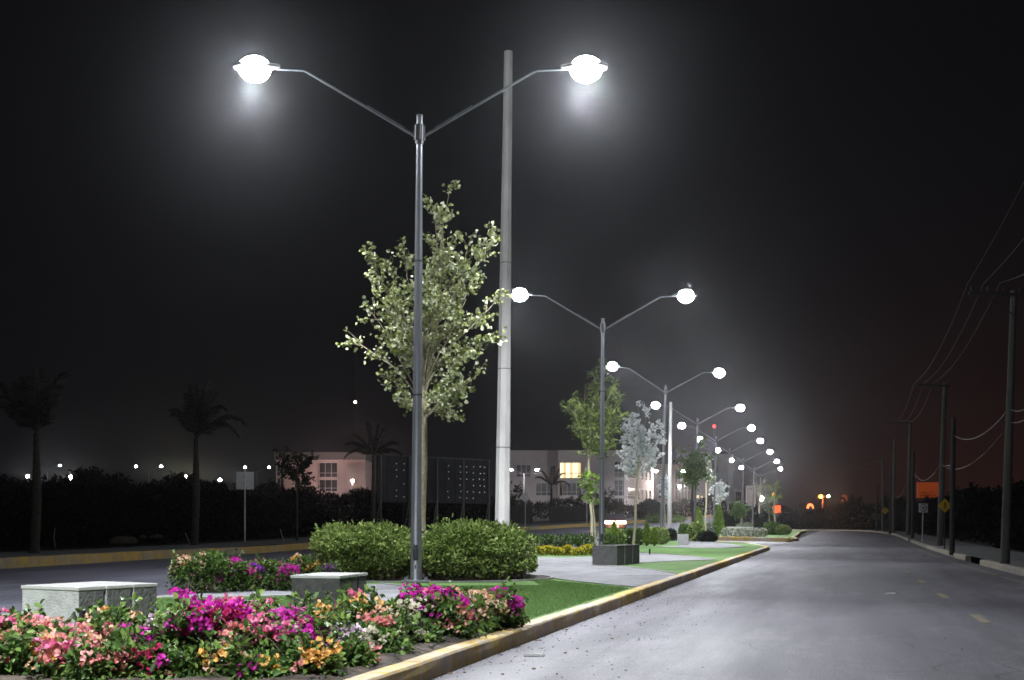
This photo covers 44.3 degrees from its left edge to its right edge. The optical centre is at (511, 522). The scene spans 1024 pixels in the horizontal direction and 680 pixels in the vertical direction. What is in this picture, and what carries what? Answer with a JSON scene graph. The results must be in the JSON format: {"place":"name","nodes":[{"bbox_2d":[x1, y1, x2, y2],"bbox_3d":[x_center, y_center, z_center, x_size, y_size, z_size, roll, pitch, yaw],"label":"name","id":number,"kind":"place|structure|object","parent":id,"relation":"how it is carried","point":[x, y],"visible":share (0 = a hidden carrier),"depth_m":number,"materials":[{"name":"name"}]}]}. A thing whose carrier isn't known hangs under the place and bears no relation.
{"place":"outdoors","nodes":[
{"label":"outdoors","id":0,"kind":"place"},
{"bbox_2d":[161,584,416,603],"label":"path","id":1,"kind":"structure","parent":0,"point":[388,591],"depth_m":20.41,"materials":[{"name":"concrete"}]},
{"bbox_2d":[0,519,638,557],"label":"sidewalk","id":2,"kind":"structure","parent":0,"point":[151,548],"depth_m":50.27,"materials":[{"name":"concrete"}]},
{"bbox_2d":[0,366,73,552],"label":"palm tree","id":3,"kind":"object","parent":2,"relation":"on","point":[25,409],"visible":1,"depth_m":41.27,"materials":[{"name":"green plant"}]},
{"bbox_2d":[167,379,246,544],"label":"palm tree","id":4,"kind":"object","parent":2,"relation":"on","point":[199,426],"visible":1,"depth_m":54.58,"materials":[{"name":"green plant"}]},
{"bbox_2d":[236,470,253,540],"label":"square sign","id":5,"kind":"object","parent":2,"relation":"on","point":[244,480],"visible":1,"depth_m":61.69,"materials":[{"name":"grey metal"}]},
{"bbox_2d":[272,447,318,539],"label":"tree","id":6,"kind":"object","parent":2,"relation":"on","point":[294,473],"visible":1,"depth_m":62.96,"materials":[{"name":"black plant"}]},
{"bbox_2d":[344,422,402,523],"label":"palm tree","id":7,"kind":"object","parent":2,"relation":"on","point":[365,449],"visible":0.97,"depth_m":75.91,"materials":[{"name":"black plant"}]},
{"bbox_2d":[376,454,490,527],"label":"billboard screen","id":8,"kind":"object","parent":2,"relation":"on","point":[463,481],"visible":0.94,"depth_m":88.12,"materials":[{"name":"grey"}]},
{"bbox_2d":[510,504,607,522],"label":"boundary wall","id":9,"kind":"structure","parent":2,"relation":"on","point":[560,514],"depth_m":134.80,"materials":[{"name":"concrete"}]},
{"bbox_2d":[0,517,737,613],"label":"side road","id":10,"kind":"structure","parent":0,"point":[12,580],"depth_m":33.48,"materials":[{"name":"asphalt"}]},
{"bbox_2d":[7,541,763,663],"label":"lawn","id":11,"kind":"structure","parent":0,"point":[718,554],"depth_m":35.93,"materials":[{"name":"plant"}]},
{"bbox_2d":[21,581,157,624],"bbox_3d":[-4.343,0.884,12.964,0.860,0.500,1.034,0,0,31],"label":"block bench","id":12,"kind":"object","parent":11,"relation":"on","point":[65,600],"visible":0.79,"depth_m":12.63,"materials":[{"name":"concrete"}]},
{"bbox_2d":[157,596,291,610],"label":"grass","id":13,"kind":"structure","parent":11,"relation":"on","point":[163,603],"depth_m":18.09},
{"bbox_2d":[177,580,273,593],"bbox_3d":[-4.726,1.133,23.816,2.664,0.001,8.386,0,0,0],"label":"soil bed","id":14,"kind":"object","parent":11,"relation":"on","point":[198,591],"visible":0.08,"depth_m":20.99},
{"bbox_2d":[164,549,205,592],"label":"bougainvillea","id":15,"kind":"object","parent":14,"relation":"on","point":[185,569],"visible":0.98,"depth_m":20.15,"materials":[{"name":"green plant"}]},
{"bbox_2d":[190,548,236,592],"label":"bougainvillea","id":16,"kind":"object","parent":14,"relation":"on","point":[216,561],"visible":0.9,"depth_m":20.49,"materials":[{"name":"green plant"}]},
{"bbox_2d":[214,550,258,590],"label":"bougainvillea","id":17,"kind":"object","parent":14,"relation":"on","point":[238,572],"visible":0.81,"depth_m":20.71,"materials":[{"name":"green plant"}]},
{"bbox_2d":[236,556,270,590],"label":"bougainvillea","id":18,"kind":"object","parent":14,"relation":"on","point":[259,574],"visible":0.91,"depth_m":20.86,"materials":[{"name":"green plant"}]},
{"bbox_2d":[254,552,286,589],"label":"bougainvillea","id":19,"kind":"object","parent":14,"relation":"on","point":[263,563],"visible":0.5,"depth_m":21.19,"materials":[{"name":"green plant"}]},
{"bbox_2d":[268,557,303,590],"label":"bougainvillea","id":20,"kind":"object","parent":14,"relation":"on","point":[282,580],"visible":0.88,"depth_m":21.00,"materials":[{"name":"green plant"}]},
{"bbox_2d":[285,549,323,573],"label":"bougainvillea","id":21,"kind":"object","parent":14,"relation":"on","point":[308,562],"visible":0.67,"depth_m":21.93,"materials":[{"name":"green plant"}]},
{"bbox_2d":[0,621,522,679],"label":"soil bed","id":22,"kind":"object","parent":11,"relation":"on","point":[389,659],"visible":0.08,"depth_m":9.45,"materials":[{"name":"soil"}]},
{"bbox_2d":[0,599,46,633],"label":"bougainvillea","id":23,"kind":"object","parent":22,"relation":"on","point":[6,622],"visible":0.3,"depth_m":10.46,"materials":[{"name":"pink plant"}]},
{"bbox_2d":[0,611,47,674],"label":"bougainvillea","id":24,"kind":"object","parent":22,"relation":"on","point":[19,628],"visible":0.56,"depth_m":9.13,"materials":[{"name":"green plant"}]},
{"bbox_2d":[9,604,81,634],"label":"bougainvillea","id":25,"kind":"object","parent":22,"relation":"on","point":[48,622],"visible":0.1,"depth_m":10.09,"materials":[{"name":"pink plant"}]},
{"bbox_2d":[4,612,117,679],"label":"bougainvillea","id":26,"kind":"object","parent":22,"relation":"on","point":[49,638],"visible":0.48,"depth_m":9.06,"materials":[{"name":"pink plant"}]},
{"bbox_2d":[36,625,145,679],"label":"bougainvillea","id":27,"kind":"object","parent":22,"relation":"on","point":[95,663],"visible":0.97,"depth_m":8.83,"materials":[{"name":"pink plant"}]},
{"bbox_2d":[84,592,142,625],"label":"bougainvillea","id":28,"kind":"object","parent":22,"relation":"on","point":[121,616],"visible":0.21,"depth_m":10.82,"materials":[{"name":"green plant"}]},
{"bbox_2d":[90,607,179,649],"bbox_3d":[-3.068,0.939,10.140,0.677,0.514,0.789,0,0,31],"label":"bougainvillea","id":29,"kind":"object","parent":22,"relation":"on","point":[142,633],"visible":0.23,"depth_m":10.10,"materials":[{"name":"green plant"}]},
{"bbox_2d":[101,626,184,679],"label":"bougainvillea","id":30,"kind":"object","parent":22,"relation":"on","point":[155,658],"visible":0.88,"depth_m":9.00,"materials":[{"name":"green plant"}]},
{"bbox_2d":[123,593,202,628],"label":"bougainvillea","id":31,"kind":"object","parent":22,"relation":"on","point":[144,619],"visible":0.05,"depth_m":10.87,"materials":[{"name":"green plant"}]},
{"bbox_2d":[154,587,256,651],"bbox_3d":[-2.585,0.853,10.443,0.997,0.658,0.823,0,0,-44],"label":"bougainvillea","id":32,"kind":"object","parent":22,"relation":"on","point":[191,622],"visible":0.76,"depth_m":10.32,"materials":[{"name":"purple plant"}]},
{"bbox_2d":[157,618,258,678],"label":"bougainvillea","id":33,"kind":"object","parent":22,"relation":"on","point":[192,662],"visible":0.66,"depth_m":9.04,"materials":[{"name":"orange plant"}]},
{"bbox_2d":[211,585,281,636],"bbox_3d":[-2.355,0.852,11.036,0.800,0.635,0.809,0,0,0],"label":"bougainvillea","id":34,"kind":"object","parent":22,"relation":"on","point":[253,604],"visible":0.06,"depth_m":10.97,"materials":[{"name":"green plant"}]},
{"bbox_2d":[202,631,301,679],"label":"bougainvillea","id":35,"kind":"object","parent":22,"relation":"on","point":[264,663],"visible":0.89,"depth_m":9.00,"materials":[{"name":"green plant"}]},
{"bbox_2d":[210,605,307,654],"bbox_3d":[-2.048,0.925,10.094,0.700,0.516,0.724,0,0,-34],"label":"bougainvillea","id":36,"kind":"object","parent":22,"relation":"on","point":[271,629],"visible":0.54,"depth_m":9.89,"materials":[{"name":"pink plant"}]},
{"bbox_2d":[258,592,326,628],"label":"bougainvillea","id":37,"kind":"object","parent":22,"relation":"on","point":[281,615],"visible":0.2,"depth_m":10.72,"materials":[{"name":"purple plant"}]},
{"bbox_2d":[255,622,347,675],"bbox_3d":[-1.575,0.956,9.367,0.728,0.480,0.639,0,0,0],"label":"bougainvillea","id":38,"kind":"object","parent":22,"relation":"on","point":[308,655],"visible":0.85,"depth_m":9.21,"materials":[{"name":"orange plant"}]},
{"bbox_2d":[287,607,350,646],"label":"bougainvillea","id":39,"kind":"object","parent":22,"relation":"on","point":[312,635],"visible":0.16,"depth_m":10.14,"materials":[{"name":"pink plant"}]},
{"bbox_2d":[287,591,357,632],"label":"bougainvillea","id":40,"kind":"object","parent":22,"relation":"on","point":[324,607],"visible":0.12,"depth_m":11.23,"materials":[{"name":"orange plant"}]},
{"bbox_2d":[314,614,371,649],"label":"bougainvillea","id":41,"kind":"object","parent":22,"relation":"on","point":[344,632],"visible":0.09,"depth_m":10.35,"materials":[{"name":"white plant"}]},
{"bbox_2d":[311,619,381,667],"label":"bougainvillea","id":42,"kind":"object","parent":22,"relation":"on","point":[357,653],"visible":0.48,"depth_m":9.79,"materials":[{"name":"green plant"}]},
{"bbox_2d":[323,588,398,618],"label":"bougainvillea","id":43,"kind":"object","parent":22,"relation":"on","point":[380,608],"visible":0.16,"depth_m":11.53,"materials":[{"name":"orange plant"}]},
{"bbox_2d":[337,600,408,646],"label":"bougainvillea","id":44,"kind":"object","parent":22,"relation":"on","point":[378,618],"visible":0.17,"depth_m":11.11,"materials":[{"name":"pink plant"}]},
{"bbox_2d":[330,610,425,654],"bbox_3d":[-1.195,0.977,10.822,0.714,0.458,0.764,0,0,-23],"label":"bougainvillea","id":45,"kind":"object","parent":22,"relation":"on","point":[377,635],"visible":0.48,"depth_m":10.68,"materials":[{"name":"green plant"}]},
{"bbox_2d":[364,582,433,620],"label":"bougainvillea","id":46,"kind":"object","parent":22,"relation":"on","point":[397,603],"visible":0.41,"depth_m":12.03,"materials":[{"name":"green plant"}]},
{"bbox_2d":[386,606,443,643],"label":"bougainvillea","id":47,"kind":"object","parent":22,"relation":"on","point":[426,634],"visible":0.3,"depth_m":11.55,"materials":[{"name":"green plant"}]},
{"bbox_2d":[396,587,468,632],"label":"bougainvillea","id":48,"kind":"object","parent":22,"relation":"on","point":[428,601],"visible":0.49,"depth_m":12.24,"materials":[{"name":"purple plant"}]},
{"bbox_2d":[398,580,474,618],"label":"bougainvillea","id":49,"kind":"object","parent":22,"relation":"on","point":[432,588],"visible":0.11,"depth_m":12.78,"materials":[{"name":"pink plant"}]},
{"bbox_2d":[423,603,474,637],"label":"bougainvillea","id":50,"kind":"object","parent":22,"relation":"on","point":[449,616],"visible":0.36,"depth_m":12.18,"materials":[{"name":"green plant"}]},
{"bbox_2d":[434,592,486,639],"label":"bougainvillea","id":51,"kind":"object","parent":22,"relation":"on","point":[459,619],"visible":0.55,"depth_m":12.21,"materials":[{"name":"green plant"}]},
{"bbox_2d":[455,576,517,630],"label":"bougainvillea","id":52,"kind":"object","parent":22,"relation":"on","point":[488,602],"visible":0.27,"depth_m":13.22,"materials":[{"name":"orange plant"}]},
{"bbox_2d":[472,593,512,632],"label":"bougainvillea","id":53,"kind":"object","parent":22,"relation":"on","point":[484,615],"visible":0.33,"depth_m":13.00,"materials":[{"name":"green plant"}]},
{"bbox_2d":[488,583,525,628],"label":"bougainvillea","id":54,"kind":"object","parent":22,"relation":"on","point":[512,606],"visible":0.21,"depth_m":13.54,"materials":[{"name":"green plant"}]},
{"bbox_2d":[290,572,367,605],"bbox_3d":[-2.249,0.884,15.534,0.640,0.500,0.944,0,0,14],"label":"block bench","id":55,"kind":"object","parent":11,"relation":"on","point":[322,582],"visible":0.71,"depth_m":15.11,"materials":[{"name":"concrete"}]},
{"bbox_2d":[367,574,545,580],"bbox_3d":[-1.750,1.133,25.750,5.100,0.001,3.900,0,0,0],"label":"soil bed","id":56,"kind":"object","parent":11,"relation":"on","point":[518,577],"visible":0.27,"depth_m":25.04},
{"bbox_2d":[309,519,422,579],"bbox_3d":[-2.952,0.557,25.868,2.358,1.283,3.314,0,0,0],"label":"hedge","id":57,"kind":"object","parent":56,"relation":"on","point":[359,547],"visible":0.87,"depth_m":24.66,"materials":[{"name":"green plant"}]},
{"bbox_2d":[233,55,607,582],"bbox_3d":[-1.790,-3.865,23.949,7.120,9.995,0.520,0,0,1],"label":"street lamp","id":58,"kind":"object","parent":56,"relation":"on","point":[583,69],"visible":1,"depth_m":23.88,"materials":[{"name":"metal"}]},
{"bbox_2d":[335,180,513,577],"bbox_3d":[-1.844,-2.819,26.124,3.782,8.019,2.620,0,0,0],"label":"tree","id":59,"kind":"object","parent":56,"relation":"on","point":[452,313],"visible":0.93,"depth_m":25.91,"materials":[{"name":"green plant"}]},
{"bbox_2d":[422,514,538,579],"bbox_3d":[-0.751,0.501,25.964,2.628,1.401,3.423,0,0,0],"label":"hedge","id":60,"kind":"object","parent":56,"relation":"on","point":[487,549],"visible":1,"depth_m":24.84,"materials":[{"name":"green plant"}]},
{"bbox_2d":[367,574,553,582],"bbox_3d":[-1.750,1.122,25.750,5.220,0.030,4.020,0,0,0],"label":"kerb edging","id":61,"kind":"object","parent":11,"relation":"on","point":[551,577],"visible":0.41,"depth_m":23.93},
{"bbox_2d":[199,546,745,597],"bbox_3d":[4.058,1.126,38.974,5.868,0.014,43.503,0,0,16],"label":"kerb edging","id":62,"kind":"object","parent":11,"relation":"on","point":[554,577],"visible":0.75,"depth_m":25.88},
{"bbox_2d":[422,577,627,618],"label":"grass","id":63,"kind":"structure","parent":11,"relation":"on","point":[546,588],"depth_m":20.14,"materials":[{"name":"plant"}]},
{"bbox_2d":[577,466,599,543],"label":"tree","id":64,"kind":"object","parent":11,"relation":"on","point":[589,487],"visible":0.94,"depth_m":51.36,"materials":[{"name":"green plant"}]},
{"bbox_2d":[559,358,631,542],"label":"tree","id":65,"kind":"object","parent":11,"relation":"on","point":[588,427],"visible":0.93,"depth_m":52.79,"materials":[{"name":"green plant"}]},
{"bbox_2d":[511,288,696,544],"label":"street lamp","id":66,"kind":"object","parent":11,"relation":"on","point":[685,296],"visible":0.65,"depth_m":47.74,"materials":[{"name":"metal"}]},
{"bbox_2d":[615,400,667,544],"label":"tree","id":67,"kind":"object","parent":11,"relation":"on","point":[639,453],"visible":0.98,"depth_m":61.82,"materials":[{"name":"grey plant"}]},
{"bbox_2d":[605,362,726,540],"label":"street lamp","id":68,"kind":"object","parent":11,"relation":"on","point":[612,366],"visible":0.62,"depth_m":70.88,"materials":[{"name":"metal"}]},
{"bbox_2d":[0,514,1023,603],"bbox_3d":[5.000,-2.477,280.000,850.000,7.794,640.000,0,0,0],"label":"ground","id":69,"kind":"structure","parent":0,"point":[975,560],"depth_m":73.24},
{"bbox_2d":[0,466,494,549],"bbox_3d":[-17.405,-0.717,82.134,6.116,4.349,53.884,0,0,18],"label":"undergrowth","id":70,"kind":"object","parent":69,"relation":"on","point":[127,512],"visible":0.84,"depth_m":72.46,"materials":[{"name":"black plant"}]},
{"bbox_2d":[274,452,371,496],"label":"office building","id":71,"kind":"structure","parent":69,"relation":"on","point":[336,472],"depth_m":205.00,"materials":[{"name":"grey"}]},
{"bbox_2d":[0,515,723,568],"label":"kerb","id":72,"kind":"structure","parent":69,"relation":"on","point":[29,561],"depth_m":43.60,"materials":[{"name":"concrete"}]},
{"bbox_2d":[378,500,494,528],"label":"undergrowth","id":73,"kind":"object","parent":69,"relation":"on","point":[474,512],"visible":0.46,"depth_m":111.51,"materials":[{"name":"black plant"}]},
{"bbox_2d":[344,541,769,679],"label":"kerb","id":74,"kind":"structure","parent":69,"relation":"on","point":[435,663],"depth_m":13.30,"materials":[{"name":"concrete"}]},
{"bbox_2d":[510,450,652,516],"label":"office building","id":75,"kind":"structure","parent":69,"relation":"on","point":[568,463],"depth_m":223.93,"materials":[{"name":"paint"}]},
{"bbox_2d":[560,462,580,477],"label":"window","id":76,"kind":"structure","parent":75,"relation":"in","point":[565,467],"depth_m":222.19,"materials":[{"name":"yellow glass"}]},
{"bbox_2d":[514,494,738,522],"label":"undergrowth","id":77,"kind":"object","parent":69,"relation":"on","point":[677,505],"visible":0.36,"depth_m":210.61,"materials":[{"name":"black plant"}]},
{"bbox_2d":[637,498,659,521],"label":"dark bush","id":78,"kind":"object","parent":69,"relation":"on","point":[651,506],"visible":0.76,"depth_m":149.33,"materials":[{"name":"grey plant"}]},
{"bbox_2d":[667,402,671,528],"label":"concrete pole","id":79,"kind":"object","parent":69,"relation":"on","point":[669,516],"visible":0.94,"depth_m":96.91,"materials":[{"name":"white concrete"}]},
{"bbox_2d":[653,452,711,515],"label":"office building","id":80,"kind":"structure","parent":69,"relation":"on","point":[685,492],"depth_m":255.08,"materials":[{"name":"grey concrete"}]},
{"bbox_2d":[675,469,689,499],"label":"window","id":81,"kind":"structure","parent":80,"relation":"in","point":[684,490],"depth_m":255.05,"materials":[{"name":"white glass"}]},
{"bbox_2d":[711,454,732,511],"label":"building","id":82,"kind":"structure","parent":69,"relation":"on","point":[722,464],"depth_m":300.00,"materials":[{"name":"grey concrete"}]},
{"bbox_2d":[718,536,790,541],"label":"kerb","id":83,"kind":"structure","parent":69,"relation":"on","point":[763,539],"depth_m":87.78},
{"bbox_2d":[729,494,906,529],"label":"undergrowth","id":84,"kind":"object","parent":69,"relation":"on","point":[816,519],"visible":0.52,"depth_m":247.78,"materials":[{"name":"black plant"}]},
{"bbox_2d":[838,494,869,528],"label":"tree","id":85,"kind":"object","parent":69,"relation":"on","point":[849,510],"visible":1,"depth_m":248.82,"materials":[{"name":"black plant"}]},
{"bbox_2d":[792,529,1023,575],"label":"kerb","id":86,"kind":"structure","parent":69,"relation":"on","point":[1013,569],"depth_m":44.51,"materials":[{"name":"concrete"}]},
{"bbox_2d":[949,418,955,554],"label":"wooden pole","id":87,"kind":"object","parent":86,"relation":"on","point":[952,495],"visible":0.97,"depth_m":47.42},
{"bbox_2d":[917,482,938,500],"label":"billboard","id":88,"kind":"object","parent":69,"relation":"on","point":[931,489],"visible":0.91,"depth_m":149.92,"materials":[{"name":"brown"}]},
{"bbox_2d":[870,488,1014,543],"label":"undergrowth","id":89,"kind":"object","parent":69,"relation":"on","point":[900,519],"visible":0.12,"depth_m":178.31,"materials":[{"name":"black plant"}]},
{"bbox_2d":[924,482,981,541],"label":"tree","id":90,"kind":"object","parent":69,"relation":"on","point":[960,528],"visible":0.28,"depth_m":77.50,"materials":[{"name":"green plant"}]},
{"bbox_2d":[955,483,1014,548],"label":"tree","id":91,"kind":"object","parent":69,"relation":"on","point":[975,506],"visible":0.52,"depth_m":69.25,"materials":[{"name":"green plant"}]},
{"bbox_2d":[994,478,1023,544],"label":"tree","id":92,"kind":"object","parent":69,"relation":"on","point":[1017,496],"visible":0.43,"depth_m":61.54,"materials":[{"name":"green plant"}]},
{"bbox_2d":[0,0,1023,525],"label":"sky","id":93,"kind":"structure","parent":0,"point":[829,181],"materials":[{"name":"black"}]},
{"bbox_2d":[527,557,675,585],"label":"path","id":94,"kind":"structure","parent":0,"point":[579,568],"depth_m":28.59,"materials":[{"name":"concrete"}]},
{"bbox_2d":[495,50,512,525],"bbox_3d":[-0.176,-5.299,32.021,0.410,13.400,0.410,1,0,-14],"label":"concrete pole","id":95,"kind":"object","parent":94,"relation":"on","point":[502,504],"visible":0.93,"depth_m":31.91,"materials":[{"name":"grey concrete"}]},
{"bbox_2d":[592,544,639,564],"bbox_3d":[2.857,0.874,34.409,0.760,0.520,1.904,0,0,23],"label":"block bench","id":96,"kind":"object","parent":94,"relation":"on","point":[619,554],"visible":0.99,"depth_m":33.66,"materials":[{"name":"concrete"}]},
{"bbox_2d":[640,553,713,561],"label":"path","id":97,"kind":"structure","parent":0,"point":[648,557],"depth_m":40.74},
{"bbox_2d":[658,541,740,547],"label":"path","id":98,"kind":"structure","parent":0,"point":[697,544],"depth_m":62.30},
{"bbox_2d":[431,530,1023,679],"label":"road","id":99,"kind":"structure","parent":0,"point":[794,617],"depth_m":15.74,"materials":[{"name":"asphalt"}]},
{"bbox_2d":[880,538,1023,622],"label":"road marking","id":100,"kind":"object","parent":99,"relation":"on","point":[980,618],"visible":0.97,"depth_m":28.11,"materials":[{"name":"paint"}]},
{"bbox_2d":[675,540,788,549],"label":"crossing","id":101,"kind":"object","parent":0,"point":[771,545],"visible":0.12,"depth_m":78.45,"materials":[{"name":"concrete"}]},
{"bbox_2d":[673,433,717,521],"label":"tree","id":102,"kind":"object","parent":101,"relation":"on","point":[692,467],"visible":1,"depth_m":83.83,"materials":[{"name":"green plant"}]},
{"bbox_2d":[819,529,1023,566],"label":"sidewalk","id":103,"kind":"structure","parent":0,"point":[990,553],"depth_m":53.20,"materials":[{"name":"concrete"}]},
{"bbox_2d":[872,437,895,532],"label":"utility pole","id":104,"kind":"object","parent":103,"relation":"on","point":[893,492],"visible":0.95,"depth_m":138.85,"materials":[{"name":"grey wood"}]},
{"bbox_2d":[884,420,912,534],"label":"utility pole","id":105,"kind":"object","parent":103,"relation":"on","point":[908,486],"visible":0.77,"depth_m":111.87,"materials":[{"name":"grey wood"}]},
{"bbox_2d":[911,451,914,539],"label":"wooden pole","id":106,"kind":"object","parent":103,"relation":"on","point":[913,495],"visible":0.86,"depth_m":90.41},
{"bbox_2d":[905,495,937,534],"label":"tree","id":107,"kind":"object","parent":103,"relation":"on","point":[918,517],"visible":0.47,"depth_m":119.50,"materials":[{"name":"green plant"}]},
{"bbox_2d":[916,381,948,547],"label":"utility pole","id":108,"kind":"object","parent":103,"relation":"on","point":[940,519],"visible":0.92,"depth_m":61.69,"materials":[{"name":"grey wood"}]},
{"bbox_2d":[968,285,1021,563],"bbox_3d":[13.248,-2.663,34.892,1.460,7.765,0.273,2,0,0],"label":"utility pole","id":109,"kind":"object","parent":103,"relation":"on","point":[1006,504],"visible":0.98,"depth_m":34.81,"materials":[{"name":"brown wood"}]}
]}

